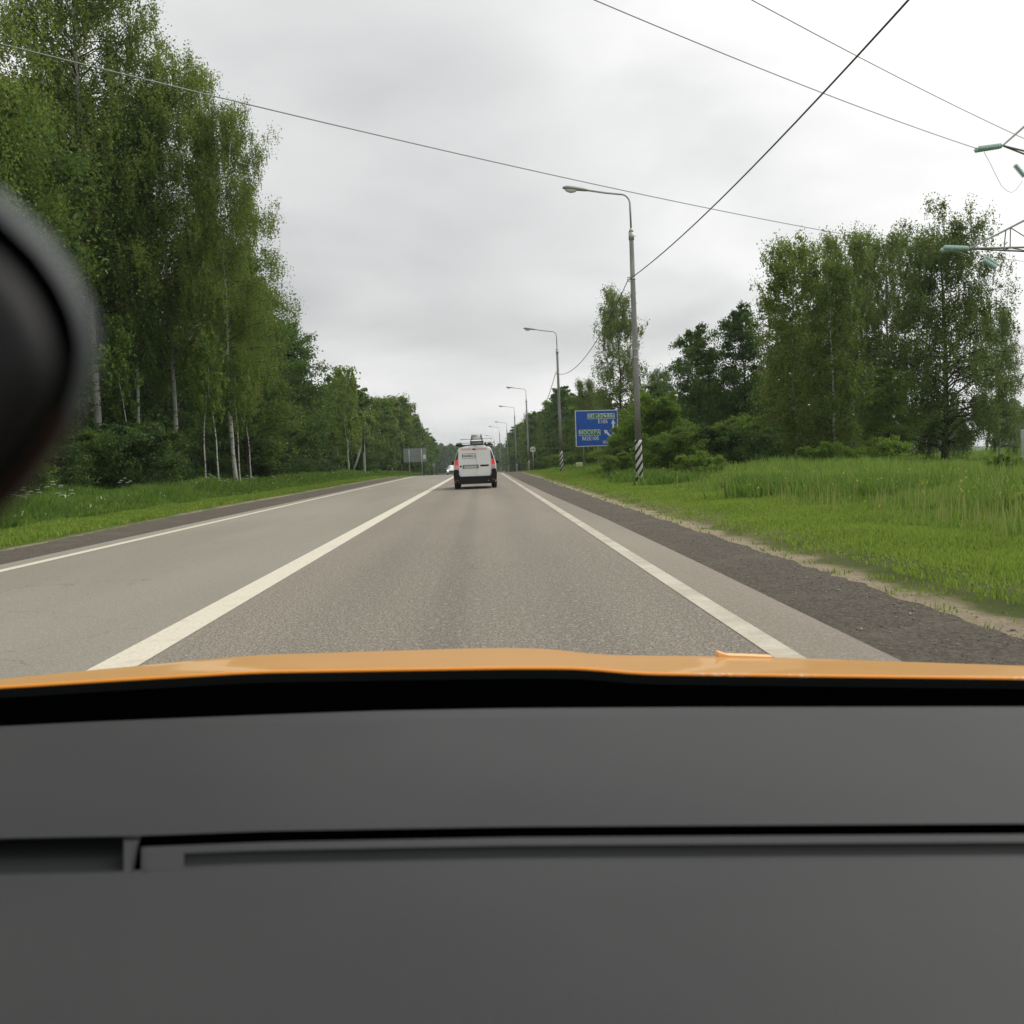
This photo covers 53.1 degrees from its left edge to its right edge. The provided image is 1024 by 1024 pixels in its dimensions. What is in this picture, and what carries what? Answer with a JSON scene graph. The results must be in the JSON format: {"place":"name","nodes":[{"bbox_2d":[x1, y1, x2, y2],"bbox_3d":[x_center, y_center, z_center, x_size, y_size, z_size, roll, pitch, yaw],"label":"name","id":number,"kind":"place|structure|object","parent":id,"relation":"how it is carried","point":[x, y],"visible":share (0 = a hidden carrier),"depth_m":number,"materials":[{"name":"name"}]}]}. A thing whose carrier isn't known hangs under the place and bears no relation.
{"place":"outdoors","nodes":[
{"label":"outdoors","id":0,"kind":"place"},
{"bbox_2d":[0,476,410,564],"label":"shoulder","id":1,"kind":"object","parent":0,"point":[42,549],"visible":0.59,"depth_m":22.21},
{"bbox_2d":[0,475,413,547],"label":"short grass","id":2,"kind":"structure","parent":0,"point":[39,530],"depth_m":26.14,"materials":[{"name":"green plant"}]},
{"bbox_2d":[0,473,902,678],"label":"road","id":3,"kind":"structure","parent":0,"point":[506,562],"depth_m":9.18,"materials":[{"name":"grey asphalt"}]},
{"bbox_2d":[0,476,414,571],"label":"road marking","id":4,"kind":"object","parent":3,"relation":"on","point":[36,562],"visible":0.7,"depth_m":17.71,"materials":[{"name":"paint"}]},
{"bbox_2d":[86,476,453,670],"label":"road marking","id":5,"kind":"object","parent":3,"relation":"on","point":[139,653],"visible":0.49,"depth_m":8.39,"materials":[{"name":"paint"}]},
{"bbox_2d":[452,446,498,488],"bbox_3d":[-1.557,-1.905,43.462,2.020,1.720,4.580,-2,3,-2],"label":"panel van","id":6,"kind":"object","parent":3,"relation":"on","point":[475,465],"visible":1,"depth_m":41.27,"materials":[{"name":"white paint"}]},
{"bbox_2d":[0,648,1023,1023],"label":"orange car","id":7,"kind":"object","parent":3,"relation":"on","point":[488,836],"visible":1,"depth_m":0.81,"materials":[{"name":"paint"}]},
{"bbox_2d":[0,191,96,519],"bbox_3d":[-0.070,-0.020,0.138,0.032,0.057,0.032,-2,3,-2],"label":"mirror housing","id":8,"kind":"object","parent":7,"relation":"attached to","point":[48,342],"visible":1,"depth_m":0.13,"materials":[{"name":"grey plastic"}]},
{"bbox_2d":[501,473,804,657],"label":"road marking","id":9,"kind":"object","parent":3,"relation":"on","point":[770,645],"visible":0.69,"depth_m":7.71,"materials":[{"name":"paint"}]},
{"bbox_2d":[0,446,1023,638],"bbox_3d":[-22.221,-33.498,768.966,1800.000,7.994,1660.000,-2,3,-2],"label":"ground","id":10,"kind":"structure","parent":0,"point":[992,616],"depth_m":9.86,"materials":[{"name":"soil"}]},
{"bbox_2d":[0,0,80,240],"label":"birch tree","id":11,"kind":"object","parent":10,"relation":"on","point":[17,99],"visible":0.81,"depth_m":38.29,"materials":[{"name":"green plant"}]},
{"bbox_2d":[27,456,61,494],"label":"bush","id":12,"kind":"object","parent":10,"relation":"on","point":[42,485],"visible":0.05,"depth_m":33.11,"materials":[{"name":"green plant"}]},
{"bbox_2d":[0,70,90,301],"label":"birch tree","id":13,"kind":"object","parent":10,"relation":"on","point":[65,200],"visible":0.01,"depth_m":43.26,"materials":[{"name":"green plant"}]},
{"bbox_2d":[4,61,104,326],"bbox_3d":[-22.314,-10.895,48.942,5.714,20.745,6.159,-5,4,-45],"label":"birch tree","id":14,"kind":"object","parent":10,"relation":"on","point":[71,110],"visible":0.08,"depth_m":48.13,"materials":[{"name":"green plant"}]},
{"bbox_2d":[0,73,135,444],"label":"broadleaf tree","id":15,"kind":"object","parent":10,"relation":"on","point":[70,248],"visible":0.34,"depth_m":39.63,"materials":[{"name":"green plant"}]},
{"bbox_2d":[34,442,107,489],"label":"bush","id":16,"kind":"object","parent":10,"relation":"on","point":[74,457],"visible":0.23,"depth_m":36.48,"materials":[{"name":"green plant"}]},
{"bbox_2d":[9,51,132,431],"bbox_3d":[-22.859,-12.114,52.445,7.658,22.928,7.106,-5,4,-39],"label":"birch tree","id":17,"kind":"object","parent":10,"relation":"on","point":[97,330],"depth_m":52.06,"materials":[{"name":"green plant"}]},
{"bbox_2d":[35,176,122,430],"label":"broadleaf tree","id":18,"kind":"object","parent":10,"relation":"on","point":[87,407],"visible":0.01,"depth_m":50.16,"materials":[{"name":"green plant"}]},
{"bbox_2d":[50,426,122,487],"bbox_3d":[-16.836,-1.710,39.270,4.249,3.144,4.924,-2,3,14],"label":"bush","id":19,"kind":"object","parent":10,"relation":"on","point":[89,438],"visible":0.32,"depth_m":38.83,"materials":[{"name":"green plant"}]},
{"bbox_2d":[0,0,198,429],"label":"birch tree","id":20,"kind":"object","parent":10,"relation":"on","point":[83,13],"visible":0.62,"depth_m":47.82,"materials":[{"name":"green plant"}]},
{"bbox_2d":[95,310,143,422],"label":"young birch","id":21,"kind":"object","parent":10,"relation":"on","point":[117,336],"visible":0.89,"depth_m":46.09,"materials":[{"name":"green plant"}]},
{"bbox_2d":[64,98,193,422],"bbox_3d":[-18.463,-10.594,50.306,6.564,19.653,6.090,-4,3,-25],"label":"birch tree","id":22,"kind":"object","parent":10,"relation":"on","point":[145,355],"visible":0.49,"depth_m":49.09,"materials":[{"name":"green plant"}]},
{"bbox_2d":[77,423,188,483],"bbox_3d":[-16.892,-2.186,44.973,5.494,3.508,4.740,-5,4,-42],"label":"bush","id":23,"kind":"object","parent":10,"relation":"on","point":[169,448],"visible":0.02,"depth_m":45.28,"materials":[{"name":"green plant"}]},
{"bbox_2d":[76,419,196,489],"bbox_3d":[-15.855,-1.987,40.550,5.015,3.401,6.851,-13,11,-74],"label":"bush","id":24,"kind":"object","parent":10,"relation":"on","point":[135,447],"visible":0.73,"depth_m":39.99,"materials":[{"name":"green plant"}]},
{"bbox_2d":[74,213,205,433],"bbox_3d":[-24.374,-10.568,58.330,14.080,19.240,12.529,1,4,44],"label":"broadleaf tree","id":25,"kind":"object","parent":10,"relation":"on","point":[146,397],"visible":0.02,"depth_m":57.76,"materials":[{"name":"green plant"}]},
{"bbox_2d":[92,416,189,475],"bbox_3d":[-18.273,-2.497,48.104,7.699,3.823,5.636,-29,27,-84],"label":"bush","id":26,"kind":"object","parent":10,"relation":"on","point":[121,423],"visible":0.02,"depth_m":46.36,"materials":[{"name":"green plant"}]},
{"bbox_2d":[84,40,256,429],"bbox_3d":[-17.108,-12.275,52.372,8.483,22.644,10.860,-3,3,-6],"label":"birch tree","id":27,"kind":"object","parent":10,"relation":"on","point":[194,81],"visible":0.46,"depth_m":50.25,"materials":[{"name":"green plant"}]},
{"bbox_2d":[135,310,210,463],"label":"broadleaf tree","id":28,"kind":"object","parent":10,"relation":"on","point":[183,416],"visible":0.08,"depth_m":74.16,"materials":[{"name":"green plant"}]},
{"bbox_2d":[165,427,200,469],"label":"bush","id":29,"kind":"object","parent":10,"relation":"on","point":[185,434],"visible":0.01,"depth_m":50.73,"materials":[{"name":"green plant"}]},
{"bbox_2d":[155,337,221,461],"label":"broadleaf tree","id":30,"kind":"object","parent":10,"relation":"on","point":[190,424],"visible":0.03,"depth_m":80.79,"materials":[{"name":"green plant"}]},
{"bbox_2d":[181,328,229,477],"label":"young birch","id":31,"kind":"object","parent":10,"relation":"on","point":[202,351],"visible":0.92,"depth_m":45.28,"materials":[{"name":"green plant"}]},
{"bbox_2d":[185,338,226,478],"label":"young birch","id":32,"kind":"object","parent":10,"relation":"on","point":[203,408],"visible":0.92,"depth_m":45.22,"materials":[{"name":"green plant"}]},
{"bbox_2d":[0,469,425,529],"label":"tall weeds","id":33,"kind":"object","parent":10,"relation":"on","point":[83,499],"visible":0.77,"depth_m":35.11,"materials":[{"name":"green plant"}]},
{"bbox_2d":[197,454,238,478],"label":"bush","id":34,"kind":"object","parent":10,"relation":"on","point":[211,463],"visible":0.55,"depth_m":57.81,"materials":[{"name":"green plant"}]},
{"bbox_2d":[144,89,307,480],"bbox_3d":[-13.804,-10.788,50.969,8.718,19.625,6.810,-4,3,-33],"label":"birch tree","id":35,"kind":"object","parent":10,"relation":"on","point":[230,137],"visible":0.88,"depth_m":49.97,"materials":[{"name":"green plant"}]},
{"bbox_2d":[174,200,281,449],"bbox_3d":[-15.767,-9.393,56.436,6.485,16.377,6.990,-3,3,-5],"label":"birch tree","id":36,"kind":"object","parent":10,"relation":"on","point":[270,344],"visible":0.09,"depth_m":56.10,"materials":[{"name":"green plant"}]},
{"bbox_2d":[220,351,253,479],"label":"young birch","id":37,"kind":"object","parent":10,"relation":"on","point":[237,368],"visible":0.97,"depth_m":49.20,"materials":[{"name":"green plant"}]},
{"bbox_2d":[226,367,258,478],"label":"young birch","id":38,"kind":"object","parent":10,"relation":"on","point":[248,416],"visible":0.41,"depth_m":51.46,"materials":[{"name":"green plant"}]},
{"bbox_2d":[143,256,345,475],"bbox_3d":[-16.088,-8.332,61.270,11.314,13.849,9.029,-5,4,-38],"label":"broadleaf tree","id":39,"kind":"object","parent":10,"relation":"on","point":[270,432],"visible":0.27,"depth_m":61.16,"materials":[{"name":"green plant"}]},
{"bbox_2d":[206,437,304,476],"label":"bush","id":40,"kind":"object","parent":10,"relation":"on","point":[257,470],"visible":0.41,"depth_m":64.64,"materials":[{"name":"green plant"}]},
{"bbox_2d":[186,287,325,455],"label":"broadleaf tree","id":41,"kind":"object","parent":10,"relation":"on","point":[211,438],"visible":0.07,"depth_m":69.99,"materials":[{"name":"green plant"}]},
{"bbox_2d":[274,453,321,474],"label":"bush","id":42,"kind":"object","parent":10,"relation":"on","point":[302,462],"visible":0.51,"depth_m":70.11,"materials":[{"name":"green plant"}]},
{"bbox_2d":[260,319,350,471],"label":"broadleaf tree","id":43,"kind":"object","parent":10,"relation":"on","point":[306,356],"visible":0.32,"depth_m":77.67,"materials":[{"name":"green plant"}]},
{"bbox_2d":[309,372,362,466],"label":"birch tree","id":44,"kind":"object","parent":10,"relation":"on","point":[331,439],"visible":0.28,"depth_m":102.99,"materials":[{"name":"green plant"}]},
{"bbox_2d":[333,391,354,467],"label":"young birch","id":45,"kind":"object","parent":10,"relation":"on","point":[349,423],"visible":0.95,"depth_m":91.35,"materials":[{"name":"green plant"}]},
{"bbox_2d":[327,365,376,469],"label":"birch tree","id":46,"kind":"object","parent":10,"relation":"on","point":[352,380],"visible":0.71,"depth_m":95.41,"materials":[{"name":"green plant"}]},
{"bbox_2d":[326,379,378,463],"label":"birch tree","id":47,"kind":"object","parent":10,"relation":"on","point":[369,435],"visible":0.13,"depth_m":111.08,"materials":[{"name":"green plant"}]},
{"bbox_2d":[331,385,385,463],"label":"broadleaf tree","id":48,"kind":"object","parent":10,"relation":"on","point":[364,405],"visible":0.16,"depth_m":116.67,"materials":[{"name":"green plant"}]},
{"bbox_2d":[340,446,387,472],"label":"bush","id":49,"kind":"object","parent":10,"relation":"on","point":[369,458],"visible":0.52,"depth_m":106.34,"materials":[{"name":"green plant"}]},
{"bbox_2d":[365,398,391,463],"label":"birch tree","id":50,"kind":"object","parent":10,"relation":"on","point":[377,418],"visible":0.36,"depth_m":132.12,"materials":[{"name":"green plant"}]},
{"bbox_2d":[369,393,399,469],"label":"birch tree","id":51,"kind":"object","parent":10,"relation":"on","point":[388,406],"visible":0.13,"depth_m":144.01,"materials":[{"name":"green plant"}]},
{"bbox_2d":[370,405,402,470],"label":"broadleaf tree","id":52,"kind":"object","parent":10,"relation":"on","point":[390,438],"visible":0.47,"depth_m":138.09,"materials":[{"name":"green plant"}]},
{"bbox_2d":[382,395,405,469],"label":"birch tree","id":53,"kind":"object","parent":10,"relation":"on","point":[396,411],"visible":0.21,"depth_m":162.11,"materials":[{"name":"green plant"}]},
{"bbox_2d":[389,392,414,469],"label":"birch tree","id":54,"kind":"object","parent":10,"relation":"on","point":[402,399],"visible":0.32,"depth_m":171.62,"materials":[{"name":"green plant"}]},
{"bbox_2d":[389,399,422,470],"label":"broadleaf tree","id":55,"kind":"object","parent":10,"relation":"on","point":[402,427],"visible":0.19,"depth_m":167.42,"materials":[{"name":"green plant"}]},
{"bbox_2d":[403,448,425,475],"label":"road sign","id":56,"kind":"object","parent":10,"relation":"on","point":[414,455],"visible":0.93,"depth_m":121.52,"materials":[{"name":"metal"}]},
{"bbox_2d":[400,442,524,473],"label":"wood","id":57,"kind":"object","parent":10,"relation":"on","point":[447,455],"visible":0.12,"depth_m":613.41,"materials":[{"name":"green plant"}]},
{"bbox_2d":[521,411,543,463],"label":"broadleaf tree","id":58,"kind":"object","parent":10,"relation":"on","point":[531,432],"visible":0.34,"depth_m":208.06,"materials":[{"name":"green plant"}]},
{"bbox_2d":[523,327,562,470],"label":"street lamp","id":59,"kind":"object","parent":10,"relation":"on","point":[559,418],"visible":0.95,"depth_m":78.54,"materials":[{"name":"metal"}]},
{"bbox_2d":[531,385,575,456],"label":"broadleaf tree","id":60,"kind":"object","parent":10,"relation":"on","point":[554,412],"visible":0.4,"depth_m":156.87,"materials":[{"name":"green plant"}]},
{"bbox_2d":[569,376,601,462],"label":"birch tree","id":61,"kind":"object","parent":10,"relation":"on","point":[584,395],"visible":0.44,"depth_m":101.40,"materials":[{"name":"green plant"}]},
{"bbox_2d":[575,410,617,466],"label":"road sign","id":62,"kind":"object","parent":10,"relation":"on","point":[592,428],"visible":0.88,"depth_m":85.50,"materials":[{"name":"blue metal"}]},
{"bbox_2d":[562,185,642,481],"bbox_3d":[3.452,-6.469,38.542,2.690,11.548,0.300,-2,3,-2],"label":"street lamp","id":63,"kind":"object","parent":10,"relation":"on","point":[636,390],"visible":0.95,"depth_m":38.50,"materials":[{"name":"grey metal"}]},
{"bbox_2d":[628,0,908,280],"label":"lamp cable","id":64,"kind":"object","parent":63,"relation":"attached to","point":[852,61],"visible":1,"depth_m":18.18,"materials":[{"name":"grey plastic"}]},
{"bbox_2d":[586,425,624,460],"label":"bush","id":65,"kind":"object","parent":10,"relation":"on","point":[612,442],"visible":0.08,"depth_m":61.49,"materials":[{"name":"green plant"}]},
{"bbox_2d":[599,451,634,476],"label":"bush","id":66,"kind":"object","parent":10,"relation":"on","point":[624,460],"visible":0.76,"depth_m":49.64,"materials":[{"name":"green plant"}]},
{"bbox_2d":[587,281,657,453],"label":"birch tree","id":67,"kind":"object","parent":10,"relation":"on","point":[616,324],"visible":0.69,"depth_m":91.07,"materials":[{"name":"green plant"}]},
{"bbox_2d":[601,441,644,468],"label":"bush","id":68,"kind":"object","parent":10,"relation":"on","point":[627,446],"visible":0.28,"depth_m":54.70,"materials":[{"name":"green plant"}]},
{"bbox_2d":[608,389,695,454],"bbox_3d":[8.252,-4.562,59.039,6.252,4.863,7.037,-3,3,-17],"label":"bush","id":69,"kind":"object","parent":10,"relation":"on","point":[659,415],"visible":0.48,"depth_m":57.62,"materials":[{"name":"green plant"}]},
{"bbox_2d":[628,380,683,410],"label":"broadleaf tree","id":70,"kind":"object","parent":10,"relation":"on","point":[652,389],"visible":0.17,"depth_m":79.56,"materials":[{"name":"green plant"}]},
{"bbox_2d":[626,423,714,469],"bbox_3d":[7.575,-2.746,47.279,4.256,2.718,3.673,-3,3,-17],"label":"bush","id":71,"kind":"object","parent":10,"relation":"on","point":[681,442],"visible":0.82,"depth_m":46.64,"materials":[{"name":"green plant"}]},
{"bbox_2d":[653,322,741,426],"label":"broadleaf tree","id":72,"kind":"object","parent":10,"relation":"on","point":[692,351],"visible":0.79,"depth_m":71.08,"materials":[{"name":"green plant"}]},
{"bbox_2d":[669,450,735,472],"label":"bush","id":73,"kind":"object","parent":10,"relation":"on","point":[697,459],"visible":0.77,"depth_m":39.98,"materials":[{"name":"green plant"}]},
{"bbox_2d":[696,300,776,426],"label":"broadleaf tree","id":74,"kind":"object","parent":10,"relation":"on","point":[736,332],"visible":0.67,"depth_m":71.02,"materials":[{"name":"green plant"}]},
{"bbox_2d":[692,422,782,465],"bbox_3d":[10.170,-2.878,47.308,5.455,2.708,3.993,-7,5,-57],"label":"bush","id":75,"kind":"object","parent":10,"relation":"on","point":[727,436],"visible":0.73,"depth_m":46.95,"materials":[{"name":"green plant"}]},
{"bbox_2d":[692,412,785,457],"bbox_3d":[10.492,-3.155,48.904,5.067,3.236,4.372,-3,3,-9],"label":"bush","id":76,"kind":"object","parent":10,"relation":"on","point":[744,421],"visible":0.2,"depth_m":48.15,"materials":[{"name":"green plant"}]},
{"bbox_2d":[720,425,796,463],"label":"bush","id":77,"kind":"object","parent":10,"relation":"on","point":[769,452],"visible":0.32,"depth_m":47.54,"materials":[{"name":"green plant"}]},
{"bbox_2d":[504,469,1023,628],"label":"short grass","id":78,"kind":"structure","parent":10,"relation":"on","point":[877,535],"depth_m":12.65,"materials":[{"name":"green plant"}]},
{"bbox_2d":[537,482,1023,663],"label":"gravel","id":79,"kind":"structure","parent":10,"relation":"on","point":[961,636],"depth_m":7.63,"materials":[{"name":"grey gravel"}]},
{"bbox_2d":[542,447,1023,566],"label":"tall grass","id":80,"kind":"structure","parent":10,"relation":"on","point":[873,465],"depth_m":20.91,"materials":[{"name":"green plant"}]},
{"bbox_2d":[746,321,829,456],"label":"broadleaf tree","id":81,"kind":"object","parent":10,"relation":"on","point":[758,392],"visible":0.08,"depth_m":66.23,"materials":[{"name":"green plant"}]},
{"bbox_2d":[746,225,856,459],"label":"birch tree","id":82,"kind":"object","parent":10,"relation":"on","point":[779,366],"visible":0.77,"depth_m":53.31,"materials":[{"name":"green plant"}]},
{"bbox_2d":[605,464,1023,519],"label":"tall weeds","id":83,"kind":"object","parent":10,"relation":"on","point":[657,477],"visible":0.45,"depth_m":22.40,"materials":[{"name":"green plant"}]},
{"bbox_2d":[790,440,872,461],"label":"bush","id":84,"kind":"object","parent":10,"relation":"on","point":[845,452],"visible":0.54,"depth_m":48.15,"materials":[{"name":"green plant"}]},
{"bbox_2d":[788,241,881,458],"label":"birch tree","id":85,"kind":"object","parent":10,"relation":"on","point":[825,293],"visible":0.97,"depth_m":50.27,"materials":[{"name":"green plant"}]},
{"bbox_2d":[815,220,923,457],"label":"birch tree","id":86,"kind":"object","parent":10,"relation":"on","point":[858,251],"visible":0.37,"depth_m":60.29,"materials":[{"name":"green plant"}]},
{"bbox_2d":[844,221,933,452],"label":"birch tree","id":87,"kind":"object","parent":10,"relation":"on","point":[881,246],"visible":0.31,"depth_m":62.36,"materials":[{"name":"green plant"}]},
{"bbox_2d":[849,434,928,461],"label":"bush","id":88,"kind":"object","parent":10,"relation":"on","point":[886,447],"visible":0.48,"depth_m":48.88,"materials":[{"name":"green plant"}]},
{"bbox_2d":[835,366,954,458],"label":"broadleaf tree","id":89,"kind":"object","parent":10,"relation":"on","point":[896,397],"visible":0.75,"depth_m":54.91,"materials":[{"name":"green plant"}]},
{"bbox_2d":[803,397,1023,458],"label":"wood","id":90,"kind":"object","parent":10,"relation":"on","point":[1003,419],"visible":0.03,"depth_m":329.81,"materials":[{"name":"green plant"}]},
{"bbox_2d":[857,192,1023,462],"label":"birch tree","id":91,"kind":"object","parent":10,"relation":"on","point":[919,295],"visible":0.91,"depth_m":56.20,"materials":[{"name":"green plant"}]},
{"bbox_2d":[939,126,1023,276],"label":"power pylon","id":92,"kind":"object","parent":10,"relation":"on","point":[991,263],"visible":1,"depth_m":50.23,"materials":[{"name":"metal"}]},
{"bbox_2d":[0,43,1023,261],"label":"power line","id":93,"kind":"object","parent":92,"relation":"attached to","point":[381,135],"visible":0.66,"depth_m":47.04,"materials":[{"name":"silver metal"}]},
{"bbox_2d":[594,0,977,148],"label":"power line","id":94,"kind":"object","parent":92,"relation":"attached to","point":[768,71],"visible":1,"depth_m":35.56,"materials":[{"name":"silver metal"}]},
{"bbox_2d":[752,0,1023,138],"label":"power line","id":95,"kind":"object","parent":92,"relation":"attached to","point":[875,65],"visible":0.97,"depth_m":38.97,"materials":[{"name":"silver metal"}]},
{"bbox_2d":[975,305,1023,455],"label":"birch tree","id":96,"kind":"object","parent":10,"relation":"on","point":[998,443],"visible":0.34,"depth_m":61.19,"materials":[{"name":"green plant"}]},
{"bbox_2d":[981,453,1023,470],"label":"bush","id":97,"kind":"object","parent":10,"relation":"on","point":[1003,458],"visible":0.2,"depth_m":25.77,"materials":[{"name":"green plant"}]},
{"bbox_2d":[0,0,1023,448],"label":"sky","id":98,"kind":"structure","parent":0,"point":[421,270],"materials":[{"name":"white"}]},
{"bbox_2d":[555,405,578,454],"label":"birch tree","id":99,"kind":"object","parent":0,"point":[572,410],"visible":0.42,"depth_m":133.44,"materials":[{"name":"green plant"}]},
{"bbox_2d":[644,365,674,392],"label":"birch tree","id":100,"kind":"object","parent":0,"point":[660,376],"visible":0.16,"depth_m":97.49,"materials":[{"name":"green plant"}]},
{"bbox_2d":[506,472,1023,665],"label":"shoulder","id":101,"kind":"object","parent":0,"point":[983,650],"visible":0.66,"depth_m":7.58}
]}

